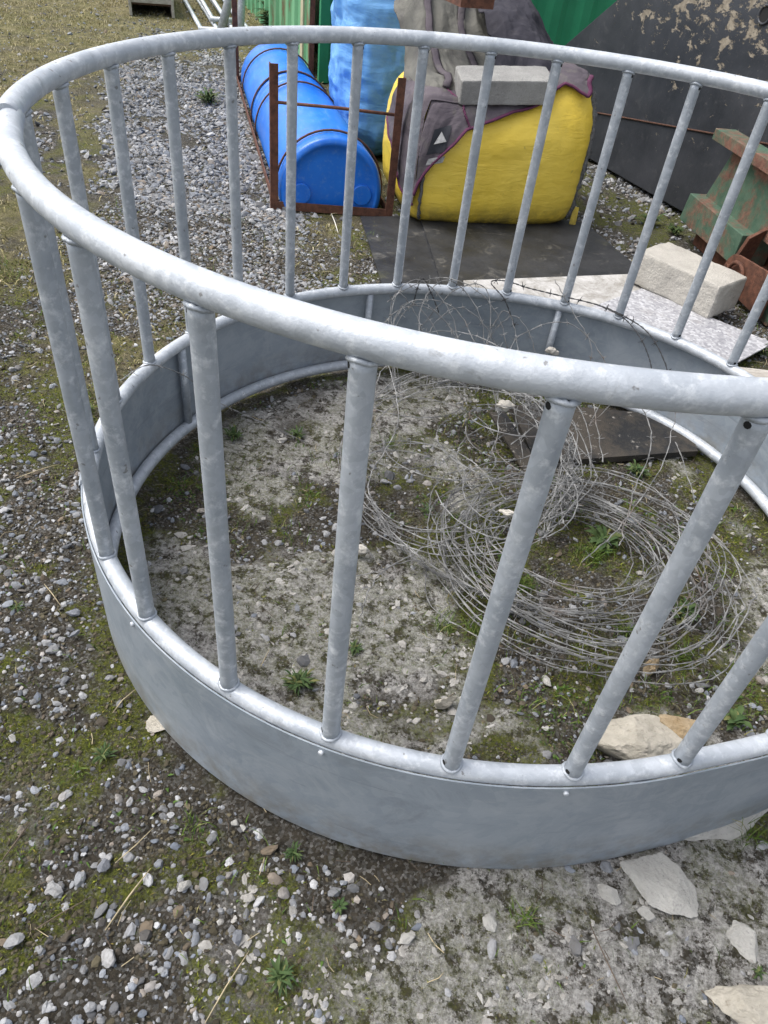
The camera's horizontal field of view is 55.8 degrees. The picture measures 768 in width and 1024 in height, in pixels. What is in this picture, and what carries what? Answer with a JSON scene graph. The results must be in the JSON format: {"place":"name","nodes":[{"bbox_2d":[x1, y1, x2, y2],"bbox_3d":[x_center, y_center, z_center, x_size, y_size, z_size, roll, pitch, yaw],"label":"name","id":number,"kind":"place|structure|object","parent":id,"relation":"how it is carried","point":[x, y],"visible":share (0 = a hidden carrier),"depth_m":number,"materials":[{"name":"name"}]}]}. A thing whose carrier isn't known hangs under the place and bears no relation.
{"place":"outdoors","nodes":[
{"label":"outdoors","id":0,"kind":"place"},
{"bbox_2d":[0,162,766,1023],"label":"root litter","id":1,"kind":"object","parent":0,"point":[286,600],"visible":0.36,"depth_m":1.92,"materials":[{"name":"brown plant"}]},
{"bbox_2d":[0,0,767,1023],"bbox_3d":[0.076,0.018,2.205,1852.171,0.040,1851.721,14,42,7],"label":"ground","id":2,"kind":"structure","parent":0,"point":[400,988],"depth_m":1.73,"materials":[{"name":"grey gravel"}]},
{"bbox_2d":[8,734,15,742],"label":"loose stone","id":3,"kind":"object","parent":2,"relation":"on","point":[12,738],"visible":1,"depth_m":1.54,"materials":[{"name":"white stone"}]},
{"bbox_2d":[0,822,29,862],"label":"twig","id":4,"kind":"object","parent":2,"relation":"on","point":[12,846],"visible":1,"depth_m":1.38,"materials":[{"name":"brown wood"}]},
{"bbox_2d":[7,600,24,612],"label":"weed","id":5,"kind":"object","parent":2,"relation":"on","point":[14,607],"visible":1,"depth_m":1.80,"materials":[{"name":"green plant"}]},
{"bbox_2d":[17,464,57,477],"bbox_3d":[-1.043,-0.125,2.187,0.128,0.007,0.004,-26,51,-32],"label":"straw","id":6,"kind":"object","parent":2,"relation":"on","point":[36,470],"visible":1,"depth_m":2.18,"materials":[{"name":"beige plant"}]},
{"bbox_2d":[34,896,91,929],"bbox_3d":[-0.578,0.723,1.308,0.102,0.007,0.002,-22,49,-29],"label":"twig","id":7,"kind":"object","parent":2,"relation":"on","point":[61,913],"visible":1,"depth_m":1.30,"materials":[{"name":"brown wood"}]},
{"bbox_2d":[54,758,88,790],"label":"grass tuft","id":8,"kind":"object","parent":2,"relation":"on","point":[77,769],"visible":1,"depth_m":1.51,"materials":[{"name":"green plant"}]},
{"bbox_2d":[65,608,79,616],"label":"loose stone","id":9,"kind":"object","parent":2,"relation":"on","point":[74,612],"visible":1,"depth_m":1.80,"materials":[{"name":"white stone"}]},
{"bbox_2d":[69,629,79,636],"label":"loose stone","id":10,"kind":"object","parent":2,"relation":"on","point":[74,633],"visible":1,"depth_m":1.76,"materials":[{"name":"white stone"}]},
{"bbox_2d":[97,858,110,871],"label":"loose stone","id":11,"kind":"object","parent":2,"relation":"on","point":[103,865],"visible":1,"depth_m":1.37,"materials":[{"name":"grey stone"}]},
{"bbox_2d":[91,741,118,764],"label":"weed","id":12,"kind":"object","parent":2,"relation":"on","point":[103,752],"visible":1,"depth_m":1.53,"materials":[{"name":"green plant"}]},
{"bbox_2d":[112,689,135,712],"bbox_3d":[-0.588,0.425,1.640,0.004,0.009,0.073,25,44,19],"label":"straw","id":13,"kind":"object","parent":2,"relation":"on","point":[122,700],"visible":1,"depth_m":1.64,"materials":[{"name":"beige plant"}]},
{"bbox_2d":[105,868,150,930],"bbox_3d":[-0.470,0.711,1.333,0.004,0.013,0.120,23,44,17],"label":"straw","id":14,"kind":"object","parent":2,"relation":"on","point":[129,895],"visible":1,"depth_m":1.33,"materials":[{"name":"beige plant"}]},
{"bbox_2d":[115,828,152,862],"bbox_3d":[-0.482,0.646,1.402,0.005,0.008,0.088,32,47,25],"label":"straw","id":15,"kind":"object","parent":2,"relation":"on","point":[133,846],"visible":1,"depth_m":1.40,"materials":[{"name":"beige plant"}]},
{"bbox_2d":[128,0,174,17],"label":"wooden crate","id":16,"kind":"object","parent":2,"relation":"on","point":[169,4],"visible":1,"depth_m":7.95,"materials":[{"name":"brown wood"}]},
{"bbox_2d":[146,715,164,732],"bbox_3d":[-0.490,0.466,1.607,0.072,0.020,0.051,2,42,-6],"label":"white stone","id":17,"kind":"object","parent":2,"relation":"on","point":[153,724],"visible":0.53,"depth_m":1.59,"materials":[{"name":"stone"}]},
{"bbox_2d":[177,880,191,891],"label":"loose stone","id":18,"kind":"object","parent":2,"relation":"on","point":[184,885],"visible":1,"depth_m":1.35,"materials":[{"name":"grey stone"}]},
{"bbox_2d":[174,809,208,842],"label":"grass tuft","id":19,"kind":"object","parent":2,"relation":"on","point":[191,825],"visible":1,"depth_m":1.44,"materials":[{"name":"green plant"}]},
{"bbox_2d":[195,87,224,104],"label":"weed","id":20,"kind":"object","parent":2,"relation":"on","point":[208,96],"visible":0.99,"depth_m":5.52,"materials":[{"name":"green plant"}]},
{"bbox_2d":[183,0,247,29],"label":"galvanised hurdle","id":21,"kind":"object","parent":2,"relation":"on","point":[195,18],"visible":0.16,"depth_m":7.98,"materials":[{"name":"silver metal"}]},
{"bbox_2d":[200,0,231,22],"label":"galvanised hurdle","id":22,"kind":"object","parent":21,"relation":"on","point":[210,14],"visible":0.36,"depth_m":8.07,"materials":[{"name":"silver metal"}]},
{"bbox_2d":[217,0,231,27],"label":"steel pole","id":23,"kind":"object","parent":2,"relation":"on","point":[225,14],"depth_m":7.43,"materials":[{"name":"silver metal"}]},
{"bbox_2d":[205,951,248,1022],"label":"straw","id":24,"kind":"object","parent":2,"relation":"on","point":[225,987],"visible":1,"depth_m":1.24,"materials":[{"name":"beige plant"}]},
{"bbox_2d":[224,424,244,441],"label":"weed","id":25,"kind":"object","parent":2,"relation":"on","point":[232,434],"visible":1,"depth_m":2.42,"materials":[{"name":"green plant"}]},
{"bbox_2d":[231,819,237,825],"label":"loose stone","id":26,"kind":"object","parent":2,"relation":"on","point":[234,822],"visible":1,"depth_m":1.45,"materials":[{"name":"white stone"}]},
{"bbox_2d":[232,929,241,945],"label":"loose stone","id":27,"kind":"object","parent":2,"relation":"on","point":[236,937],"visible":1,"depth_m":1.30,"materials":[{"name":"grey stone"}]},
{"bbox_2d":[237,0,245,26],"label":"steel pole","id":28,"kind":"object","parent":2,"relation":"on","point":[241,13],"visible":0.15,"depth_m":7.19,"materials":[{"name":"silver metal"}]},
{"bbox_2d":[251,1,268,25],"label":"weed","id":29,"kind":"object","parent":2,"relation":"on","point":[262,12],"visible":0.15,"depth_m":8.01,"materials":[{"name":"green plant"}]},
{"bbox_2d":[245,0,309,68],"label":"faded green wall","id":30,"kind":"structure","parent":2,"relation":"on","point":[288,12],"depth_m":7.07,"materials":[{"name":"metal"}]},
{"bbox_2d":[265,953,296,996],"bbox_3d":[-0.179,0.802,1.252,0.061,0.028,0.063,14,42,7],"label":"weed","id":31,"kind":"object","parent":2,"relation":"on","point":[281,976],"visible":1,"depth_m":1.25,"materials":[{"name":"green plant"}]},
{"bbox_2d":[283,841,303,862],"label":"weed","id":32,"kind":"object","parent":2,"relation":"on","point":[290,852],"visible":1,"depth_m":1.42,"materials":[{"name":"green plant"}]},
{"bbox_2d":[284,425,304,443],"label":"weed","id":33,"kind":"object","parent":2,"relation":"on","point":[296,433],"visible":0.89,"depth_m":2.46,"materials":[{"name":"green plant"}]},
{"bbox_2d":[281,668,319,696],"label":"weed","id":34,"kind":"object","parent":2,"relation":"on","point":[299,679],"visible":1,"depth_m":1.71,"materials":[{"name":"green plant"}]},
{"bbox_2d":[231,0,405,215],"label":"rusty rack","id":35,"kind":"object","parent":2,"relation":"on","point":[272,186],"visible":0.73,"depth_m":3.96,"materials":[{"name":"metal"}]},
{"bbox_2d":[241,44,322,123],"bbox_3d":[-0.771,-3.325,5.600,0.584,0.347,1.419,-4,43,-13],"label":"blue half barrel","id":36,"kind":"object","parent":35,"relation":"on","point":[257,74],"visible":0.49,"depth_m":5.47,"materials":[{"name":"plastic"}]},
{"bbox_2d":[255,79,380,207],"bbox_3d":[-0.447,-2.355,4.505,0.584,0.374,1.574,-4,43,-13],"label":"blue half barrel","id":37,"kind":"object","parent":35,"relation":"on","point":[320,166],"visible":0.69,"depth_m":4.01,"materials":[{"name":"plastic"}]},
{"bbox_2d":[331,897,347,914],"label":"weed","id":38,"kind":"object","parent":2,"relation":"on","point":[337,903],"visible":1,"depth_m":1.36,"materials":[{"name":"green plant"}]},
{"bbox_2d":[349,638,363,655],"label":"weed","id":39,"kind":"object","parent":2,"relation":"on","point":[354,646],"visible":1,"depth_m":1.81,"materials":[{"name":"green plant"}]},
{"bbox_2d":[328,0,404,155],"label":"blue bulk bag","id":40,"kind":"object","parent":2,"relation":"on","point":[382,68],"visible":0.27,"depth_m":4.49,"materials":[{"name":"plastic"}]},
{"bbox_2d":[0,0,756,324],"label":"gravel","id":41,"kind":"structure","parent":2,"relation":"on","point":[129,75],"depth_m":4.73,"materials":[{"name":"grey gravel"}]},
{"bbox_2d":[0,176,766,1006],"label":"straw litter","id":42,"kind":"object","parent":2,"relation":"on","point":[322,598],"visible":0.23,"depth_m":1.78,"materials":[{"name":"beige plant"}]},
{"bbox_2d":[0,25,767,868],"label":"ring feeder","id":43,"kind":"object","parent":2,"relation":"on","point":[250,341],"visible":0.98,"depth_m":1.33,"materials":[{"name":"grey metal"}]},
{"bbox_2d":[121,362,306,442],"bbox_3d":[-0.513,-0.344,2.224,0.552,0.357,0.136,-13,45,-22],"label":"single wire strand","id":44,"kind":"object","parent":43,"relation":"attached to","point":[221,403],"visible":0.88,"depth_m":2.25},
{"bbox_2d":[412,276,670,369],"bbox_3d":[0.580,-0.687,2.619,0.963,0.197,0.191,17,42,10],"label":"dark barbed strand","id":45,"kind":"object","parent":43,"relation":"hanging from","point":[604,307],"visible":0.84,"depth_m":2.60,"materials":[{"name":"metal"}]},
{"bbox_2d":[0,185,767,1023],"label":"grit","id":46,"kind":"object","parent":2,"relation":"on","point":[102,721],"visible":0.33,"depth_m":1.86,"materials":[{"name":"gravel"}]},
{"bbox_2d":[0,200,767,1023],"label":"soil crumbs","id":47,"kind":"object","parent":2,"relation":"on","point":[96,960],"visible":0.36,"depth_m":1.83,"materials":[{"name":"brown soil"}]},
{"bbox_2d":[0,198,767,1023],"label":"moss","id":48,"kind":"object","parent":2,"relation":"on","point":[272,630],"visible":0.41,"depth_m":1.89,"materials":[{"name":"green plant"}]},
{"bbox_2d":[0,255,767,1010],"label":"ground cover","id":49,"kind":"object","parent":2,"relation":"on","point":[390,623],"visible":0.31,"depth_m":2.04,"materials":[{"name":"green plant"}]},
{"bbox_2d":[0,189,767,1023],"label":"pebbles","id":50,"kind":"object","parent":2,"relation":"on","point":[56,891],"visible":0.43,"depth_m":1.67,"materials":[{"name":"stone"}]},
{"bbox_2d":[376,427,399,447],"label":"grass tuft","id":51,"kind":"object","parent":2,"relation":"on","point":[391,443],"visible":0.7,"depth_m":2.47,"materials":[{"name":"green plant"}]},
{"bbox_2d":[360,216,441,284],"bbox_3d":[0.120,-1.308,3.688,0.544,0.016,1.228,6,41,-2],"label":"rubber mat","id":52,"kind":"object","parent":2,"relation":"on","point":[418,261],"visible":0.5,"depth_m":3.72,"materials":[{"name":"black rubber"}]},
{"bbox_2d":[400,932,415,943],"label":"loose stone","id":53,"kind":"object","parent":2,"relation":"on","point":[407,938],"visible":1,"depth_m":1.32,"materials":[{"name":"white stone"}]},
{"bbox_2d":[421,502,433,513],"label":"weed","id":54,"kind":"object","parent":2,"relation":"on","point":[426,509],"visible":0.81,"depth_m":2.22,"materials":[{"name":"green plant"}]},
{"bbox_2d":[415,602,464,634],"bbox_3d":[0.146,0.291,1.873,0.147,0.050,0.109,-12,45,-20],"label":"grass tuft","id":55,"kind":"object","parent":2,"relation":"on","point":[447,624],"visible":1,"depth_m":1.88,"materials":[{"name":"green plant"}]},
{"bbox_2d":[434,696,456,708],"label":"cream stone","id":56,"kind":"object","parent":2,"relation":"on","point":[444,703],"visible":1,"depth_m":1.70,"materials":[{"name":"stone"}]},
{"bbox_2d":[144,372,767,860],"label":"lime chips","id":57,"kind":"object","parent":2,"relation":"on","point":[402,642],"visible":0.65,"depth_m":1.93,"materials":[{"name":"white stone"}]},
{"bbox_2d":[315,0,616,82],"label":"shipping container","id":58,"kind":"object","parent":2,"relation":"on","point":[565,22],"visible":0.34,"depth_m":6.41,"materials":[{"name":"green metal"}]},
{"bbox_2d":[452,612,481,647],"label":"grass tuft","id":59,"kind":"object","parent":2,"relation":"on","point":[475,629],"visible":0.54,"depth_m":1.88,"materials":[{"name":"green plant"}]},
{"bbox_2d":[189,861,767,1023],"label":"cement crumbs","id":60,"kind":"object","parent":2,"relation":"on","point":[249,897],"visible":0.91,"depth_m":1.30,"materials":[{"name":"grey concrete"}]},
{"bbox_2d":[482,913,496,931],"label":"loose stone","id":61,"kind":"object","parent":2,"relation":"on","point":[489,922],"visible":1,"depth_m":1.36,"materials":[{"name":"white stone"}]},
{"bbox_2d":[383,72,597,224],"bbox_3d":[0.566,-2.163,4.155,1.047,0.752,0.930,-4,43,-13],"label":"yellow bulk bag","id":62,"kind":"object","parent":2,"relation":"on","point":[505,154],"visible":0.59,"depth_m":3.88,"materials":[{"name":"fabric"}]},
{"bbox_2d":[394,0,494,89],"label":"crumpled rug","id":63,"kind":"object","parent":62,"relation":"on","point":[438,16],"visible":0.38,"depth_m":3.92,"materials":[{"name":"grey fabric"}]},
{"bbox_2d":[446,0,494,9],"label":"rusty channel","id":64,"kind":"object","parent":63,"relation":"on","point":[483,4],"visible":1,"depth_m":3.63,"materials":[{"name":"metal"}]},
{"bbox_2d":[386,62,593,205],"bbox_3d":[0.544,-2.089,3.963,1.000,0.665,0.614,-4,43,-13],"label":"horse rug","id":65,"kind":"object","parent":62,"relation":"on","point":[448,123],"visible":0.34,"depth_m":3.71,"materials":[{"name":"grey fabric"}]},
{"bbox_2d":[454,65,549,104],"bbox_3d":[0.610,-2.181,3.705,0.483,0.119,0.204,-3,51,-6],"label":"concrete block","id":66,"kind":"object","parent":65,"relation":"on","point":[518,85],"depth_m":3.65,"materials":[{"name":"grey concrete"}]},
{"bbox_2d":[478,0,553,70],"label":"dark rolled rug","id":67,"kind":"object","parent":62,"relation":"on","point":[516,19],"visible":0.45,"depth_m":3.85,"materials":[{"name":"grey fabric"}]},
{"bbox_2d":[489,411,530,471],"bbox_3d":[0.444,-0.235,2.455,0.060,0.012,0.360,-5,43,-14],"label":"dark strip","id":68,"kind":"object","parent":2,"relation":"on","point":[515,449],"visible":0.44,"depth_m":2.46,"materials":[{"name":"grey metal"}]},
{"bbox_2d":[494,574,535,595],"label":"grass tuft","id":69,"kind":"object","parent":2,"relation":"on","point":[523,588],"visible":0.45,"depth_m":2.02,"materials":[{"name":"green plant"}]},
{"bbox_2d":[492,896,546,937],"bbox_3d":[0.254,0.770,1.364,0.108,0.036,0.091,14,42,7],"label":"grass tuft","id":70,"kind":"object","parent":2,"relation":"on","point":[526,917],"visible":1,"depth_m":1.37,"materials":[{"name":"green plant"}]},
{"bbox_2d":[421,219,631,285],"bbox_3d":[0.784,-1.409,3.881,1.116,0.018,1.271,1,42,-7],"label":"rubber mat","id":71,"kind":"object","parent":2,"relation":"on","point":[547,249],"visible":0.61,"depth_m":3.84,"materials":[{"name":"black rubber"}]},
{"bbox_2d":[463,274,643,306],"bbox_3d":[0.862,-0.961,3.370,1.111,0.007,0.682,-4,43,-13],"label":"weathered sheet","id":72,"kind":"object","parent":71,"relation":"on","point":[598,289],"visible":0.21,"depth_m":3.50,"materials":[{"name":"paint"}]},
{"bbox_2d":[591,288,767,362],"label":"speckled sheet","id":73,"kind":"object","parent":72,"relation":"on","point":[716,336],"visible":0.38,"depth_m":3.30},
{"bbox_2d":[634,242,746,317],"bbox_3d":[1.464,-1.127,3.506,0.256,0.166,0.468,-25,50,-31],"label":"concrete block","id":74,"kind":"object","parent":73,"relation":"on","point":[667,270],"depth_m":3.43,"materials":[{"name":"beige concrete"}]},
{"bbox_2d":[337,275,730,665],"bbox_3d":[0.408,-0.241,2.202,1.107,0.431,1.456,-1,42,-9],"label":"barbed wire tangle","id":75,"kind":"object","parent":2,"relation":"on","point":[552,350],"visible":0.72,"depth_m":2.25,"materials":[{"name":"metal"}]},
{"bbox_2d":[542,675,550,685],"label":"loose stone","id":76,"kind":"object","parent":2,"relation":"on","point":[546,681],"visible":1,"depth_m":1.78,"materials":[{"name":"white stone"}]},
{"bbox_2d":[358,462,757,689],"bbox_3d":[0.467,0.099,2.030,1.089,0.183,0.804,14,42,7],"label":"barbed wire coil","id":77,"kind":"object","parent":2,"relation":"on","point":[515,609],"visible":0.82,"depth_m":1.95,"materials":[{"name":"metal"}]},
{"bbox_2d":[336,371,597,559],"bbox_3d":[0.258,-0.193,2.220,0.803,0.262,0.857,14,42,7],"label":"leaning wire coil","id":78,"kind":"object","parent":77,"relation":"on","point":[570,446],"visible":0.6,"depth_m":2.18,"materials":[{"name":"metal"}]},
{"bbox_2d":[560,533,625,581],"bbox_3d":[0.609,0.124,2.120,0.222,0.062,0.201,14,42,7],"label":"grass tuft","id":79,"kind":"object","parent":2,"relation":"on","point":[595,553],"visible":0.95,"depth_m":2.13,"materials":[{"name":"green plant"}]},
{"bbox_2d":[509,404,697,464],"bbox_3d":[0.815,-0.277,2.614,0.666,0.033,0.342,0,42,-8],"label":"black board","id":80,"kind":"object","parent":2,"relation":"on","point":[624,435],"visible":0.6,"depth_m":2.59,"materials":[{"name":"wood"}]},
{"bbox_2d":[585,525,621,555],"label":"weed","id":81,"kind":"object","parent":2,"relation":"on","point":[598,534],"visible":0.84,"depth_m":2.17,"materials":[{"name":"green plant"}]},
{"bbox_2d":[590,925,627,1004],"bbox_3d":[0.410,0.826,1.325,0.004,0.007,0.137,-8,44,-17],"label":"twig","id":82,"kind":"object","parent":2,"relation":"on","point":[608,964],"visible":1,"depth_m":1.32,"materials":[{"name":"wood"}]},
{"bbox_2d":[597,883,620,905],"bbox_3d":[0.441,0.747,1.419,0.052,0.024,0.029,32,47,26],"label":"loose stone","id":83,"kind":"object","parent":2,"relation":"on","point":[609,894],"visible":1,"depth_m":1.41,"materials":[{"name":"grey stone"}]},
{"bbox_2d":[611,608,653,643],"bbox_3d":[0.649,0.316,1.915,0.129,0.059,0.170,-6,43,-15],"label":"grass tuft","id":84,"kind":"object","parent":2,"relation":"on","point":[626,633],"visible":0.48,"depth_m":1.92,"materials":[{"name":"green plant"}]},
{"bbox_2d":[624,459,650,478],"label":"weed","id":85,"kind":"object","parent":2,"relation":"on","point":[634,468],"visible":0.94,"depth_m":2.48,"materials":[{"name":"green plant"}]},
{"bbox_2d":[596,714,682,759],"bbox_3d":[0.586,0.523,1.661,0.274,0.100,0.144,4,41,-4],"label":"limestone rock","id":86,"kind":"object","parent":2,"relation":"on","point":[635,736],"visible":0.73,"depth_m":1.63,"materials":[{"name":"beige stone"}]},
{"bbox_2d":[637,905,655,921],"bbox_3d":[0.506,0.778,1.401,0.025,0.020,0.032,-18,47,-26],"label":"loose stone","id":87,"kind":"object","parent":2,"relation":"on","point":[646,913],"visible":1,"depth_m":1.39,"materials":[{"name":"grey stone"}]},
{"bbox_2d":[632,212,667,227],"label":"weed","id":88,"kind":"object","parent":2,"relation":"on","point":[645,216],"visible":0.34,"depth_m":4.41,"materials":[{"name":"green plant"}]},
{"bbox_2d":[643,658,659,675],"bbox_3d":[0.683,0.397,1.844,0.042,0.065,0.034,-1,42,-10],"label":"cream stone","id":89,"kind":"object","parent":2,"relation":"on","point":[651,668],"visible":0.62,"depth_m":1.83,"materials":[{"name":"beige stone"}]},
{"bbox_2d":[619,852,698,917],"bbox_3d":[0.553,0.740,1.438,0.106,0.036,0.153,-19,48,-27],"label":"flat stone","id":90,"kind":"object","parent":2,"relation":"on","point":[661,881],"visible":1,"depth_m":1.43,"materials":[{"name":"grey stone"}]},
{"bbox_2d":[565,0,767,211],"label":"steel hopper","id":91,"kind":"object","parent":2,"relation":"on","point":[729,36],"visible":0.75,"depth_m":4.50,"materials":[{"name":"grey metal"}]},
{"bbox_2d":[668,223,683,234],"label":"weed","id":92,"kind":"object","parent":2,"relation":"on","point":[674,230],"visible":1,"depth_m":4.31,"materials":[{"name":"green plant"}]},
{"bbox_2d":[658,714,695,738],"bbox_3d":[0.703,0.511,1.711,0.116,0.073,0.101,30,46,23],"label":"tan rock","id":93,"kind":"object","parent":2,"relation":"on","point":[680,727],"visible":0.35,"depth_m":1.69,"materials":[{"name":"stone"}]},
{"bbox_2d":[656,634,713,665],"bbox_3d":[0.779,0.357,1.894,0.123,0.056,0.170,34,48,27],"label":"grass tuft","id":94,"kind":"object","parent":2,"relation":"on","point":[685,656],"visible":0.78,"depth_m":1.90,"materials":[{"name":"green plant"}]},
{"bbox_2d":[672,597,700,624],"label":"weed","id":95,"kind":"object","parent":2,"relation":"on","point":[691,609],"visible":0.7,"depth_m":2.00,"materials":[{"name":"green plant"}]},
{"bbox_2d":[680,128,767,325],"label":"rusty machine","id":96,"kind":"object","parent":2,"relation":"on","point":[742,247],"visible":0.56,"depth_m":3.73,"materials":[{"name":"green paint"}]},
{"bbox_2d":[684,809,767,840],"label":"edge stone","id":97,"kind":"object","parent":2,"relation":"on","point":[729,832],"visible":0.34,"depth_m":1.53,"materials":[{"name":"grey stone"}]},
{"bbox_2d":[705,984,767,1023],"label":"corner slab","id":98,"kind":"object","parent":2,"relation":"on","point":[743,1004],"depth_m":1.28,"materials":[{"name":"stone"}]},
{"bbox_2d":[724,705,752,730],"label":"weed","id":99,"kind":"object","parent":2,"relation":"on","point":[736,716],"visible":0.95,"depth_m":1.73,"materials":[{"name":"green plant"}]},
{"bbox_2d":[725,920,758,963],"bbox_3d":[0.681,0.813,1.380,0.076,0.029,0.060,30,46,24],"label":"white stone","id":100,"kind":"object","parent":2,"relation":"on","point":[741,937],"visible":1,"depth_m":1.37,"materials":[{"name":"white stone"}]},
{"bbox_2d":[732,813,767,855],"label":"grass tuft","id":101,"kind":"object","parent":2,"relation":"on","point":[756,837],"visible":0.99,"depth_m":1.52,"materials":[{"name":"green plant"}]},
{"bbox_2d":[740,367,767,377],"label":"pale board","id":102,"kind":"object","parent":2,"relation":"on","point":[758,372],"visible":0.09,"depth_m":3.06,"materials":[{"name":"white wood"}]},
{"bbox_2d":[751,964,767,980],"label":"weed","id":103,"kind":"object","parent":2,"relation":"on","point":[757,971],"visible":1,"depth_m":1.33,"materials":[{"name":"green plant"}]},
{"bbox_2d":[755,344,767,355],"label":"weed","id":104,"kind":"object","parent":2,"relation":"on","point":[762,352],"visible":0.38,"depth_m":3.22,"materials":[{"name":"green plant"}]}
]}

